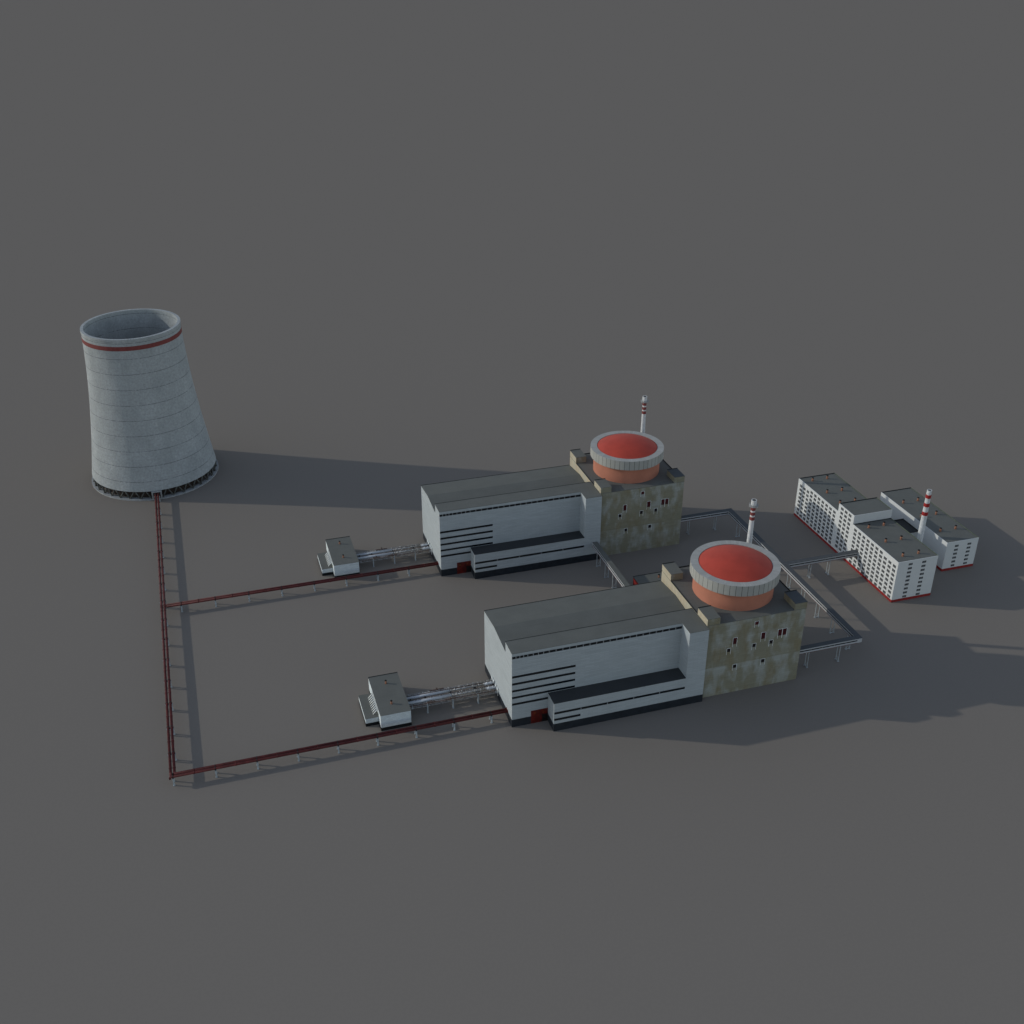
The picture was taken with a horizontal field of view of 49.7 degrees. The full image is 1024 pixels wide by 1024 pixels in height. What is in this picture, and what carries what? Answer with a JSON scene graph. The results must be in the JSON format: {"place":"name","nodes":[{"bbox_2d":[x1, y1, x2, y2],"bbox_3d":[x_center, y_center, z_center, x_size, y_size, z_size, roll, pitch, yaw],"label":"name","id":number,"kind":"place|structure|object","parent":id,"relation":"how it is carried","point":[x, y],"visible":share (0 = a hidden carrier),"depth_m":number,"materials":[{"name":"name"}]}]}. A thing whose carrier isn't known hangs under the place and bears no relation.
{"place":"outdoors","nodes":[
{"label":"outdoors","id":0,"kind":"place"},
{"bbox_2d":[80,309,218,500],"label":"cooling tower","id":1,"kind":"structure","parent":0,"point":[149,435],"depth_m":895.44,"materials":[{"name":"concrete"}]},
{"bbox_2d":[317,536,359,577],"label":"pump house","id":2,"kind":"structure","parent":0,"point":[338,558],"depth_m":806.87,"materials":[{"name":"concrete"}]},
{"bbox_2d":[358,672,411,730],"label":"pump house","id":3,"kind":"structure","parent":0,"point":[384,704],"depth_m":660.16,"materials":[{"name":"white concrete"}]},
{"bbox_2d":[0,0,1023,1023],"bbox_3d":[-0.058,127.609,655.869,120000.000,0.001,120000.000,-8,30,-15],"label":"ground","id":4,"kind":"structure","parent":0,"point":[384,258],"depth_m":942.04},
{"bbox_2d":[154,492,176,772],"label":"pipeline","id":5,"kind":"object","parent":4,"relation":"on","point":[162,606],"visible":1,"depth_m":719.38,"materials":[{"name":"red paint"}]},
{"bbox_2d":[165,562,437,611],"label":"pipeline","id":6,"kind":"object","parent":4,"relation":"on","point":[281,588],"visible":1,"depth_m":782.41,"materials":[{"name":"red paint"}]},
{"bbox_2d":[169,708,507,785],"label":"pipeline","id":7,"kind":"object","parent":4,"relation":"on","point":[297,751],"visible":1,"depth_m":633.62,"materials":[{"name":"red paint"}]},
{"bbox_2d":[356,539,431,566],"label":"pipe rack","id":8,"kind":"object","parent":4,"relation":"on","point":[372,555],"visible":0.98,"depth_m":821.47,"materials":[{"name":"silver metal"}]},
{"bbox_2d":[406,675,497,712],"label":"pipe rack","id":9,"kind":"object","parent":4,"relation":"on","point":[448,692],"visible":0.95,"depth_m":673.44,"materials":[{"name":"silver metal"}]},
{"bbox_2d":[421,465,601,578],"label":"turbine hall","id":10,"kind":"structure","parent":4,"relation":"on","point":[497,525],"depth_m":806.00,"materials":[{"name":"white painted wall panels"},{"name":"grey felt"},{"name":"dark glass"}]},
{"bbox_2d":[441,551,470,556],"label":"strip window","id":11,"kind":"structure","parent":10,"relation":"in","point":[468,551],"depth_m":798.96,"materials":[{"name":"black glass"}]},
{"bbox_2d":[440,524,492,533],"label":"strip window","id":12,"kind":"structure","parent":10,"relation":"in","point":[489,524],"depth_m":791.68,"materials":[{"name":"black glass"}]},
{"bbox_2d":[440,530,492,539],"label":"strip window","id":13,"kind":"structure","parent":10,"relation":"in","point":[490,530],"depth_m":794.00,"materials":[{"name":"black glass"}]},
{"bbox_2d":[440,536,492,545],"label":"strip window","id":14,"kind":"structure","parent":10,"relation":"in","point":[490,536],"depth_m":796.33,"materials":[{"name":"black glass"}]},
{"bbox_2d":[441,542,492,551],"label":"strip window","id":15,"kind":"structure","parent":10,"relation":"in","point":[489,542],"depth_m":798.86,"materials":[{"name":"black glass"}]},
{"bbox_2d":[475,565,496,569],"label":"strip window","id":16,"kind":"structure","parent":10,"relation":"in","point":[492,565],"depth_m":798.76,"materials":[{"name":"black glass"}]},
{"bbox_2d":[439,494,580,516],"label":"strip window","id":17,"kind":"structure","parent":10,"relation":"in","point":[545,500],"depth_m":793.32,"materials":[{"name":"black glass"}]},
{"bbox_2d":[475,545,583,563],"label":"strip window","id":18,"kind":"structure","parent":10,"relation":"in","point":[583,545],"depth_m":804.83,"materials":[{"name":"black glass"}]},
{"bbox_2d":[484,580,708,731],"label":"turbine hall","id":19,"kind":"structure","parent":4,"relation":"on","point":[568,662],"depth_m":658.67,"materials":[{"name":"white painted wall panels"},{"name":"grey felt"},{"name":"dark glass"}]},
{"bbox_2d":[512,697,547,705],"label":"strip window","id":20,"kind":"structure","parent":19,"relation":"in","point":[544,698],"depth_m":650.66,"materials":[{"name":"black glass"}]},
{"bbox_2d":[512,672,574,685],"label":"strip window","id":21,"kind":"structure","parent":19,"relation":"in","point":[571,673],"depth_m":645.75,"materials":[{"name":"black glass"}]},
{"bbox_2d":[512,679,574,692],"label":"strip window","id":22,"kind":"structure","parent":19,"relation":"in","point":[570,680],"depth_m":648.12,"materials":[{"name":"black glass"}]},
{"bbox_2d":[512,685,574,698],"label":"strip window","id":23,"kind":"structure","parent":19,"relation":"in","point":[557,689],"depth_m":650.50,"materials":[{"name":"black glass"}]},
{"bbox_2d":[512,665,575,678],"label":"strip window","id":24,"kind":"structure","parent":19,"relation":"in","point":[571,666],"depth_m":643.39,"materials":[{"name":"black glass"}]},
{"bbox_2d":[554,714,579,720],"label":"strip window","id":25,"kind":"structure","parent":19,"relation":"in","point":[576,715],"depth_m":650.50,"materials":[{"name":"black glass"}]},
{"bbox_2d":[512,626,681,658],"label":"strip window","id":26,"kind":"structure","parent":19,"relation":"in","point":[571,647],"depth_m":645.12,"materials":[{"name":"black glass"}]},
{"bbox_2d":[554,687,684,714],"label":"strip window","id":27,"kind":"structure","parent":19,"relation":"in","point":[630,698],"depth_m":656.40,"materials":[{"name":"black glass"}]},
{"bbox_2d":[592,542,629,587],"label":"elevated walkway","id":28,"kind":"structure","parent":4,"relation":"on","point":[611,566],"depth_m":790.70,"materials":[{"name":"grey metal"}]},
{"bbox_2d":[593,545,623,586],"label":"strip window","id":29,"kind":"structure","parent":28,"relation":"in","point":[593,545],"depth_m":790.91,"materials":[{"name":"glass"}]},
{"bbox_2d":[681,508,861,667],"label":"elevated walkway","id":30,"kind":"structure","parent":4,"relation":"on","point":[830,611],"depth_m":758.09,"materials":[{"name":"grey painted metal"},{"name":"dark glass"},{"name":"grey metal"}]},
{"bbox_2d":[682,512,727,519],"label":"strip window","id":31,"kind":"structure","parent":30,"relation":"in","point":[727,512],"depth_m":854.65,"materials":[{"name":"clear glass"}]},
{"bbox_2d":[729,513,851,635],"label":"strip window","id":32,"kind":"structure","parent":30,"relation":"in","point":[729,513],"depth_m":767.60,"materials":[{"name":"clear glass"}]},
{"bbox_2d":[800,640,856,651],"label":"strip window","id":33,"kind":"structure","parent":30,"relation":"in","point":[856,640],"depth_m":704.22,"materials":[{"name":"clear glass"}]},
{"bbox_2d":[786,550,857,577],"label":"elevated walkway","id":34,"kind":"structure","parent":4,"relation":"on","point":[822,558],"depth_m":798.72,"materials":[{"name":"grey metal"}]},
{"bbox_2d":[789,554,856,565],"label":"strip window","id":35,"kind":"structure","parent":34,"relation":"in","point":[852,554],"depth_m":797.40,"materials":[{"name":"glass"}]},
{"bbox_2d":[917,489,931,541],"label":"chimney","id":36,"kind":"object","parent":4,"relation":"on","point":[921,529],"visible":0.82,"depth_m":797.54,"materials":[{"name":"white paint"}]},
{"bbox_2d":[570,396,684,556],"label":"reactor building","id":37,"kind":"structure","parent":0,"point":[635,479],"depth_m":821.97,"materials":[{"name":"beige concrete"}]},
{"bbox_2d":[633,571,661,584],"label":"service building","id":38,"kind":"structure","parent":0,"point":[646,578],"depth_m":790.31,"materials":[{"name":"grey concrete"}]},
{"bbox_2d":[661,499,807,697],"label":"reactor building","id":39,"kind":"structure","parent":0,"point":[744,602],"depth_m":674.09,"materials":[{"name":"concrete"}]},
{"bbox_2d":[732,637,737,646],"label":"door","id":40,"kind":"structure","parent":39,"relation":"in","point":[734,639],"depth_m":666.58,"materials":[{"name":"white paint"}]},
{"bbox_2d":[760,632,765,641],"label":"door","id":41,"kind":"structure","parent":39,"relation":"in","point":[763,635],"depth_m":671.64,"materials":[{"name":"white paint"}]},
{"bbox_2d":[777,629,782,637],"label":"door","id":42,"kind":"structure","parent":39,"relation":"in","point":[779,630],"depth_m":674.44,"materials":[{"name":"red paint"}]},
{"bbox_2d":[794,473,937,601],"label":"office building","id":43,"kind":"structure","parent":0,"point":[893,561],"depth_m":805.04,"materials":[{"name":"white concrete"}]},
{"bbox_2d":[796,484,854,562],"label":"window","id":44,"kind":"structure","parent":43,"relation":"in","point":[811,492],"depth_m":843.66,"materials":[{"name":"black glass"}]},
{"bbox_2d":[894,519,917,537],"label":"connecting building","id":45,"kind":"structure","parent":0,"point":[908,527],"depth_m":836.53,"materials":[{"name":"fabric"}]},
{"bbox_2d":[880,487,978,570],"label":"office building","id":46,"kind":"structure","parent":0,"point":[950,542],"depth_m":819.75,"materials":[{"name":"white concrete"}]}
]}

